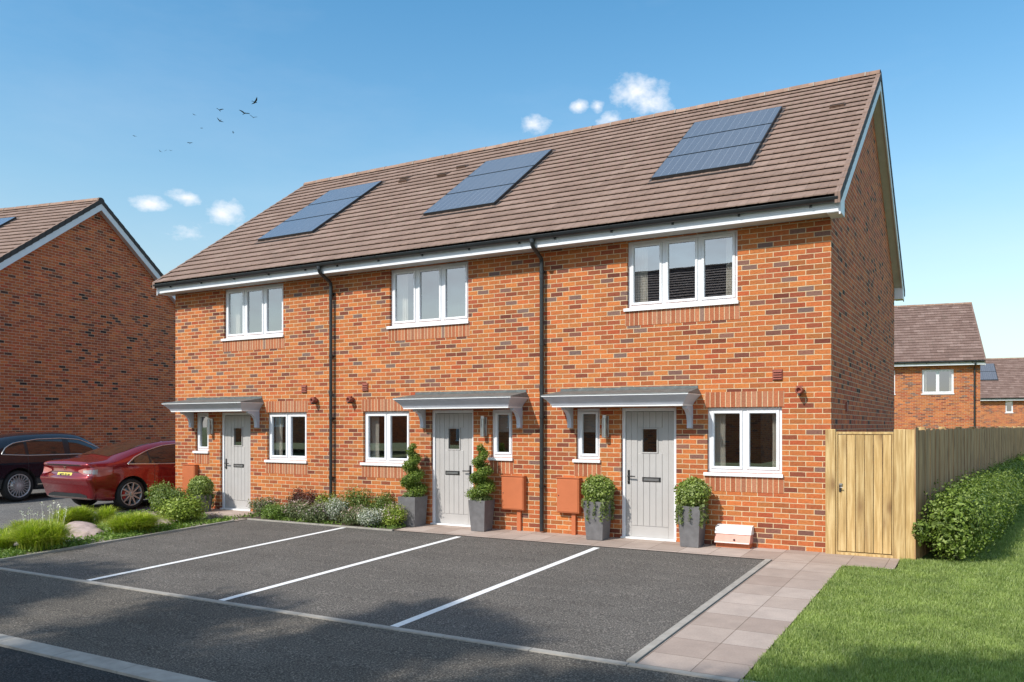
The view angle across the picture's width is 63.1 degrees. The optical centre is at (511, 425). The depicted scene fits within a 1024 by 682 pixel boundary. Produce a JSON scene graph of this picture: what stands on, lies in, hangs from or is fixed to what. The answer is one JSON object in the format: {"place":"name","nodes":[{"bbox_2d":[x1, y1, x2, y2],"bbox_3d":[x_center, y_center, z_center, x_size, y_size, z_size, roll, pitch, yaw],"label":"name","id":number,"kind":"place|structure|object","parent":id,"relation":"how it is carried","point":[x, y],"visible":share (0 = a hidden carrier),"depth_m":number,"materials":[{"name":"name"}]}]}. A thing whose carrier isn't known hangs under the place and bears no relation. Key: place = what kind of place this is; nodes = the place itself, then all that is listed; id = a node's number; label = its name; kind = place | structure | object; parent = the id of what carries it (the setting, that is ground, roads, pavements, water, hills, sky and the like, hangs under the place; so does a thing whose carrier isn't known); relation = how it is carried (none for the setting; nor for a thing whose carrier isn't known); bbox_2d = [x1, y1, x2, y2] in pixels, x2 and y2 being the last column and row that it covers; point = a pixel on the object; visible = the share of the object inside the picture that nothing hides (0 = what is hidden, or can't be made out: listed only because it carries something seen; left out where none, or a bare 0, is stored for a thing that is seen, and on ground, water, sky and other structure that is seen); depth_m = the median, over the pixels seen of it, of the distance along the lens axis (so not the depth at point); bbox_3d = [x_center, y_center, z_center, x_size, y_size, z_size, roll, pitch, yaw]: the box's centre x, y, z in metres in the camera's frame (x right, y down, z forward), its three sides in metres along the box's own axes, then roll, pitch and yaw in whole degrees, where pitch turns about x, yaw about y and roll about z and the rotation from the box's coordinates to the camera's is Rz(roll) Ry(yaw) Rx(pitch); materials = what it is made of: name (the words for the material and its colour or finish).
{"place":"outdoors","nodes":[
{"label":"outdoors","id":0,"kind":"place"},
{"bbox_2d":[0,646,148,681],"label":"road","id":1,"kind":"structure","parent":0,"point":[17,666],"depth_m":6.99,"materials":[{"name":"grey asphalt"}]},
{"bbox_2d":[0,634,215,681],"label":"road kerb","id":2,"kind":"structure","parent":1,"relation":"on","point":[134,670],"depth_m":7.17,"materials":[{"name":"concrete"}]},
{"bbox_2d":[0,489,155,528],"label":"driveway","id":3,"kind":"structure","parent":0,"point":[12,510],"depth_m":18.72,"materials":[{"name":"grey asphalt"}]},
{"bbox_2d":[0,432,100,500],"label":"tall hatchback car","id":4,"kind":"object","parent":3,"relation":"on","point":[24,456],"visible":0.52,"depth_m":20.14,"materials":[{"name":"blue paint"}]},
{"bbox_2d":[40,439,174,509],"bbox_3d":[-8.220,1.046,19.544,2.200,1.482,4.708,0,0,32],"label":"saloon car","id":5,"kind":"object","parent":3,"relation":"on","point":[124,475],"visible":0.72,"depth_m":17.87,"materials":[{"name":"red paint"}]},
{"bbox_2d":[0,570,724,681],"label":"access road","id":6,"kind":"structure","parent":0,"point":[216,642],"depth_m":7.66,"materials":[{"name":"grey asphalt"}]},
{"bbox_2d":[0,520,764,661],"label":"parking lot","id":7,"kind":"structure","parent":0,"point":[619,604],"depth_m":10.48,"materials":[{"name":"grey asphalt"}]},
{"bbox_2d":[88,527,344,580],"bbox_3d":[-4.189,1.885,12.724,0.100,0.164,4.830,0,0,30],"label":"parking line","id":8,"kind":"object","parent":7,"relation":"on","point":[210,555],"visible":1,"depth_m":12.25,"materials":[{"name":"paint"}]},
{"bbox_2d":[220,536,458,600],"bbox_3d":[-2.072,1.885,11.502,0.100,0.164,4.830,0,0,30],"label":"parking line","id":9,"kind":"object","parent":7,"relation":"on","point":[280,584],"visible":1,"depth_m":10.94,"materials":[{"name":"paint"}]},
{"bbox_2d":[391,547,597,626],"bbox_3d":[0.050,1.885,10.277,0.100,0.164,4.830,0,0,30],"label":"parking line","id":10,"kind":"object","parent":7,"relation":"on","point":[414,618],"visible":1,"depth_m":9.63,"materials":[{"name":"paint"}]},
{"bbox_2d":[0,0,1023,357],"label":"sky","id":11,"kind":"structure","parent":0,"point":[340,87],"materials":[{"name":"blue"}]},
{"bbox_2d":[152,509,882,678],"bbox_3d":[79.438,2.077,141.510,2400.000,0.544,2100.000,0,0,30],"label":"ground","id":12,"kind":"structure","parent":0,"point":[754,558],"depth_m":11.99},
{"bbox_2d":[0,197,174,446],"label":"gable end house","id":13,"kind":"structure","parent":12,"relation":"on","point":[87,332],"depth_m":26.21,"materials":[{"name":"brick"}]},
{"bbox_2d":[0,520,233,560],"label":"bed edging","id":14,"kind":"object","parent":12,"relation":"on","point":[91,544],"visible":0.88,"depth_m":13.58,"materials":[{"name":"concrete"}]},
{"bbox_2d":[0,511,244,555],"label":"planting bed","id":15,"kind":"object","parent":12,"relation":"on","point":[16,544],"visible":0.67,"depth_m":14.38,"materials":[{"name":"brown soil"}]},
{"bbox_2d":[0,528,16,549],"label":"grass clump","id":16,"kind":"object","parent":15,"relation":"on","point":[5,543],"visible":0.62,"depth_m":13.06,"materials":[{"name":"green plant"}]},
{"bbox_2d":[4,507,52,530],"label":"grass clump","id":17,"kind":"object","parent":15,"relation":"on","point":[17,523],"visible":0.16,"depth_m":14.42,"materials":[{"name":"green plant"}]},
{"bbox_2d":[0,500,84,551],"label":"grass clump","id":18,"kind":"object","parent":15,"relation":"on","point":[36,536],"visible":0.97,"depth_m":12.90,"materials":[{"name":"green plant"}]},
{"bbox_2d":[65,521,97,531],"bbox_3d":[-7.798,1.822,15.104,0.585,0.195,0.660,0,0,-25],"label":"boulder","id":19,"kind":"object","parent":15,"relation":"on","point":[74,524],"visible":0.32,"depth_m":14.96,"materials":[{"name":"beige stone"}]},
{"bbox_2d":[39,504,125,524],"bbox_3d":[-8.104,1.679,15.653,1.319,0.379,1.658,0,0,30],"label":"grass clump","id":20,"kind":"object","parent":15,"relation":"on","point":[81,513],"visible":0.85,"depth_m":15.54,"materials":[{"name":"green plant"}]},
{"bbox_2d":[69,526,103,536],"bbox_3d":[-7.391,1.835,14.491,0.727,0.178,0.498,0,0,30],"label":"boulder","id":21,"kind":"object","parent":15,"relation":"on","point":[88,530],"visible":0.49,"depth_m":14.31,"materials":[{"name":"beige stone"}]},
{"bbox_2d":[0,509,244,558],"bbox_3d":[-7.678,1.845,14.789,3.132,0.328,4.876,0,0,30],"label":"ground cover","id":22,"kind":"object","parent":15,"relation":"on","point":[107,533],"visible":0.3,"depth_m":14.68,"materials":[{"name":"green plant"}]},
{"bbox_2d":[91,511,174,533],"bbox_3d":[-6.642,1.692,14.619,1.458,0.361,1.558,0,0,30],"label":"grass clump","id":23,"kind":"object","parent":15,"relation":"on","point":[132,521],"visible":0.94,"depth_m":14.44,"materials":[{"name":"green plant"}]},
{"bbox_2d":[144,480,186,511],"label":"shrub","id":24,"kind":"object","parent":15,"relation":"on","point":[163,487],"visible":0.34,"depth_m":17.20,"materials":[{"name":"green plant"}]},
{"bbox_2d":[155,518,176,524],"bbox_3d":[-6.619,1.798,15.683,0.792,0.131,0.528,0,0,30],"label":"boulder","id":25,"kind":"object","parent":15,"relation":"on","point":[167,521],"visible":0.1,"depth_m":15.48,"materials":[{"name":"beige stone"}]},
{"bbox_2d":[150,487,190,514],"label":"shrub","id":26,"kind":"object","parent":15,"relation":"on","point":[163,496],"visible":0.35,"depth_m":16.59,"materials":[{"name":"green plant"}]},
{"bbox_2d":[153,491,209,522],"bbox_3d":[-6.257,1.530,15.708,1.038,0.618,0.870,0,0,30],"label":"shrub","id":27,"kind":"object","parent":15,"relation":"on","point":[185,509],"visible":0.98,"depth_m":15.55,"materials":[{"name":"green plant"}]},
{"bbox_2d":[206,513,224,518],"bbox_3d":[-5.684,1.733,16.020,0.422,0.180,0.370,0,0,30],"label":"boulder","id":28,"kind":"object","parent":15,"relation":"on","point":[213,516],"visible":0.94,"depth_m":15.98,"materials":[{"name":"grey stone"}]},
{"bbox_2d":[202,508,254,516],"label":"path","id":29,"kind":"structure","parent":12,"relation":"on","point":[227,512],"depth_m":17.17,"materials":[{"name":"grey concrete"}]},
{"bbox_2d":[186,475,215,511],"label":"potted plant","id":30,"kind":"object","parent":29,"relation":"on","point":[200,484],"visible":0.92,"depth_m":17.28,"materials":[{"name":"green plant"}]},
{"bbox_2d":[247,518,392,530],"bbox_3d":[-3.571,1.806,15.214,3.512,0.051,0.040,0,0,30],"label":"planting edging","id":31,"kind":"object","parent":12,"relation":"on","point":[321,524],"visible":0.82,"depth_m":15.11,"materials":[{"name":"concrete"}]},
{"bbox_2d":[235,514,408,529],"bbox_3d":[-3.541,1.778,15.716,3.970,0.029,0.860,0,0,30],"label":"planting bed","id":32,"kind":"object","parent":12,"relation":"on","point":[259,517],"visible":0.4,"depth_m":15.31,"materials":[{"name":"green plant"}]},
{"bbox_2d":[246,495,281,514],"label":"shrub","id":33,"kind":"object","parent":32,"relation":"on","point":[257,504],"visible":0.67,"depth_m":16.51,"materials":[{"name":"green plant"}]},
{"bbox_2d":[258,502,289,519],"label":"shrub","id":34,"kind":"object","parent":32,"relation":"on","point":[273,511],"visible":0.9,"depth_m":15.89,"materials":[{"name":"green plant"}]},
{"bbox_2d":[281,499,314,520],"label":"shrub","id":35,"kind":"object","parent":32,"relation":"on","point":[296,507],"visible":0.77,"depth_m":15.69,"materials":[{"name":"green plant"}]},
{"bbox_2d":[286,485,311,504],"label":"shrub","id":36,"kind":"object","parent":32,"relation":"on","point":[299,495],"visible":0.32,"depth_m":16.24,"materials":[{"name":"purple plant"}]},
{"bbox_2d":[295,500,329,522],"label":"shrub","id":37,"kind":"object","parent":32,"relation":"on","point":[318,512],"visible":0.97,"depth_m":15.34,"materials":[{"name":"green plant"}]},
{"bbox_2d":[302,489,331,506],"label":"shrub","id":38,"kind":"object","parent":32,"relation":"on","point":[312,499],"visible":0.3,"depth_m":16.05,"materials":[{"name":"purple plant"}]},
{"bbox_2d":[235,512,405,528],"bbox_3d":[-3.530,1.758,15.712,3.928,0.152,0.886,0,0,30],"label":"ground cover","id":39,"kind":"object","parent":32,"relation":"on","point":[336,523],"visible":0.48,"depth_m":15.40,"materials":[{"name":"green plant"}]},
{"bbox_2d":[312,492,343,518],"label":"shrub","id":40,"kind":"object","parent":32,"relation":"on","point":[325,498],"visible":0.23,"depth_m":15.90,"materials":[{"name":"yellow plant"}]},
{"bbox_2d":[323,496,350,522],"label":"shrub","id":41,"kind":"object","parent":32,"relation":"on","point":[335,508],"visible":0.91,"depth_m":15.30,"materials":[{"name":"green plant"}]},
{"bbox_2d":[337,503,373,525],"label":"shrub","id":42,"kind":"object","parent":32,"relation":"on","point":[350,517],"visible":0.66,"depth_m":14.97,"materials":[{"name":"green plant"}]},
{"bbox_2d":[339,486,374,511],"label":"shrub","id":43,"kind":"object","parent":32,"relation":"on","point":[355,499],"visible":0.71,"depth_m":15.48,"materials":[{"name":"green plant"}]},
{"bbox_2d":[356,506,387,526],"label":"shrub","id":44,"kind":"object","parent":32,"relation":"on","point":[372,517],"visible":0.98,"depth_m":14.69,"materials":[{"name":"green plant"}]},
{"bbox_2d":[367,489,396,515],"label":"shrub","id":45,"kind":"object","parent":32,"relation":"on","point":[382,501],"visible":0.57,"depth_m":15.23,"materials":[{"name":"green plant"}]},
{"bbox_2d":[377,502,408,526],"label":"shrub","id":46,"kind":"object","parent":32,"relation":"on","point":[394,515],"visible":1,"depth_m":14.62,"materials":[{"name":"green plant"}]},
{"bbox_2d":[152,153,501,510],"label":"terraced house","id":47,"kind":"structure","parent":12,"relation":"on","point":[249,406],"depth_m":17.66,"materials":[{"name":"brick"}]},
{"bbox_2d":[192,413,208,452],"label":"window","id":48,"kind":"structure","parent":47,"relation":"in","point":[200,449],"depth_m":18.15,"materials":[{"name":"white plastic"}]},
{"bbox_2d":[220,412,249,510],"bbox_3d":[-5.786,0.760,17.572,0.908,2.090,0.134,0,0,30],"label":"door","id":49,"kind":"structure","parent":47,"relation":"in","point":[235,458],"depth_m":17.63,"materials":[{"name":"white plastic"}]},
{"bbox_2d":[221,283,283,340],"bbox_3d":[-5.323,-2.355,17.360,1.800,1.120,0.281,0,0,30],"label":"window","id":50,"kind":"structure","parent":47,"relation":"in","point":[236,334],"depth_m":17.44,"materials":[{"name":"white plastic"}]},
{"bbox_2d":[264,412,306,462],"bbox_3d":[-4.494,0.223,16.881,1.155,1.033,0.281,0,0,30],"label":"window","id":51,"kind":"structure","parent":47,"relation":"in","point":[279,457],"depth_m":16.88,"materials":[{"name":"white plastic"}]},
{"bbox_2d":[0,567,755,681],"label":"lot edging","id":52,"kind":"object","parent":12,"relation":"on","point":[636,665],"visible":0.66,"depth_m":7.92,"materials":[{"name":"concrete"}]},
{"bbox_2d":[315,118,669,531],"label":"terraced house","id":53,"kind":"structure","parent":12,"relation":"on","point":[436,360],"depth_m":15.24,"materials":[{"name":"brick"}]},
{"bbox_2d":[360,411,408,465],"bbox_3d":[-2.307,0.223,15.619,1.155,1.033,0.281,0,0,30],"label":"window","id":54,"kind":"structure","parent":53,"relation":"in","point":[388,460],"depth_m":15.65,"materials":[{"name":"white plastic"}]},
{"bbox_2d":[386,261,468,328],"bbox_3d":[-1.478,-2.355,15.140,1.800,1.120,0.281,0,0,30],"label":"window","id":55,"kind":"structure","parent":53,"relation":"in","point":[402,322],"depth_m":15.21,"materials":[{"name":"white plastic"}]},
{"bbox_2d":[430,410,472,526],"bbox_3d":[-1.041,0.760,14.833,0.908,2.090,0.134,0,0,30],"label":"door","id":56,"kind":"structure","parent":53,"relation":"in","point":[451,468],"depth_m":14.87,"materials":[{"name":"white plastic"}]},
{"bbox_2d":[488,409,512,460],"bbox_3d":[-0.152,0.153,14.341,0.485,0.873,0.223,0,0,30],"label":"window","id":57,"kind":"structure","parent":53,"relation":"in","point":[502,418],"depth_m":14.38,"materials":[{"name":"white plastic"}]},
{"bbox_2d":[626,559,771,663],"bbox_3d":[2.211,1.891,9.052,0.078,0.217,4.902,0,0,30],"label":"path edging","id":58,"kind":"object","parent":12,"relation":"on","point":[639,655],"visible":0.82,"depth_m":8.30,"materials":[{"name":"concrete"}]},
{"bbox_2d":[527,69,904,551],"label":"terraced house","id":59,"kind":"structure","parent":12,"relation":"on","point":[725,331],"depth_m":13.08,"materials":[{"name":"brick"}]},
{"bbox_2d":[572,408,600,462],"bbox_3d":[1.246,0.153,13.534,0.485,0.873,0.223,0,0,30],"label":"window","id":60,"kind":"structure","parent":59,"relation":"in","point":[588,419],"depth_m":13.57,"materials":[{"name":"white plastic"}]},
{"bbox_2d":[620,407,675,541],"bbox_3d":[2.138,0.760,12.997,0.908,2.090,0.134,0,0,30],"label":"door","id":61,"kind":"structure","parent":59,"relation":"in","point":[648,478],"depth_m":13.02,"materials":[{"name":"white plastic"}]},
{"bbox_2d":[623,230,738,311],"bbox_3d":[2.601,-2.355,12.785,1.800,1.120,0.281,0,0,30],"label":"window","id":62,"kind":"structure","parent":59,"relation":"in","point":[637,251],"depth_m":12.80,"materials":[{"name":"white plastic"}]},
{"bbox_2d":[703,407,782,477],"bbox_3d":[3.430,0.223,12.306,1.155,1.033,0.281,0,0,30],"label":"window","id":63,"kind":"structure","parent":59,"relation":"in","point":[716,416],"depth_m":12.27,"materials":[{"name":"white plastic"}]},
{"bbox_2d":[894,302,985,429],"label":"detached house","id":64,"kind":"structure","parent":12,"relation":"on","point":[939,356],"depth_m":41.10,"materials":[{"name":"brick"}]},
{"bbox_2d":[921,369,953,394],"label":"window","id":65,"kind":"structure","parent":64,"relation":"in","point":[951,371],"depth_m":40.70,"materials":[{"name":"white plastic"}]},
{"bbox_2d":[980,357,1023,427],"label":"detached house","id":66,"kind":"structure","parent":12,"relation":"on","point":[1001,392],"depth_m":64.73,"materials":[{"name":"brick"}]},
{"bbox_2d":[1005,401,1012,412],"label":"window","id":67,"kind":"structure","parent":66,"relation":"in","point":[1006,411],"depth_m":64.15,"materials":[{"name":"white plastic"}]},
{"bbox_2d":[397,524,898,568],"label":"path","id":68,"kind":"structure","parent":0,"point":[776,554],"depth_m":12.26,"materials":[{"name":"grey concrete"}]},
{"bbox_2d":[398,443,427,526],"bbox_3d":[-1.754,1.035,14.888,0.549,1.477,0.525,0,0,30],"label":"potted plant","id":69,"kind":"object","parent":68,"relation":"on","point":[413,499],"visible":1,"depth_m":14.78,"materials":[{"name":"green plant"}]},
{"bbox_2d":[464,443,496,531],"bbox_3d":[-0.541,1.034,14.170,0.592,1.480,0.540,0,0,30],"label":"potted plant","id":70,"kind":"object","parent":68,"relation":"on","point":[481,502],"visible":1,"depth_m":14.06,"materials":[{"name":"green plant"}]},
{"bbox_2d":[581,473,616,540],"bbox_3d":[1.360,1.261,13.095,0.574,1.025,0.557,0,0,30],"label":"potted plant","id":71,"kind":"object","parent":68,"relation":"on","point":[597,504],"visible":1,"depth_m":12.96,"materials":[{"name":"green plant"}]},
{"bbox_2d":[673,476,711,547],"bbox_3d":[2.670,1.254,12.325,0.557,1.040,0.617,0,0,30],"label":"potted plant","id":72,"kind":"object","parent":68,"relation":"on","point":[692,494],"visible":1,"depth_m":12.20,"materials":[{"name":"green plant"}]},
{"bbox_2d":[714,524,753,548],"bbox_3d":[3.231,1.627,12.166,0.524,0.355,0.234,0,0,30],"label":"gas meter box","id":73,"kind":"object","parent":68,"relation":"on","point":[733,536],"visible":0.94,"depth_m":12.12,"materials":[{"name":"plastic"}]},
{"bbox_2d":[637,560,841,678],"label":"garden path","id":74,"kind":"structure","parent":0,"point":[735,631],"depth_m":8.07,"materials":[{"name":"beige stone"}]},
{"bbox_2d":[740,505,1023,681],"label":"grass","id":75,"kind":"structure","parent":0,"point":[839,608],"depth_m":7.82,"materials":[{"name":"green plant"}]},
{"bbox_2d":[911,451,1023,563],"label":"hedge","id":76,"kind":"object","parent":75,"relation":"on","point":[976,512],"visible":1,"depth_m":11.11,"materials":[{"name":"green plant"}]},
{"bbox_2d":[750,519,1023,681],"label":"lawn base","id":77,"kind":"object","parent":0,"point":[930,555],"visible":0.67,"depth_m":11.25,"materials":[{"name":"green plant"}]},
{"bbox_2d":[894,426,1023,560],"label":"timber fence","id":78,"kind":"object","parent":77,"relation":"on","point":[925,458],"visible":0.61,"depth_m":11.89,"materials":[{"name":"beige wood"}]},
{"bbox_2d":[825,429,893,557],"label":"garden gate","id":79,"kind":"structure","parent":78,"relation":"attached to","point":[839,494],"depth_m":11.36,"materials":[{"name":"wood"}]}
]}

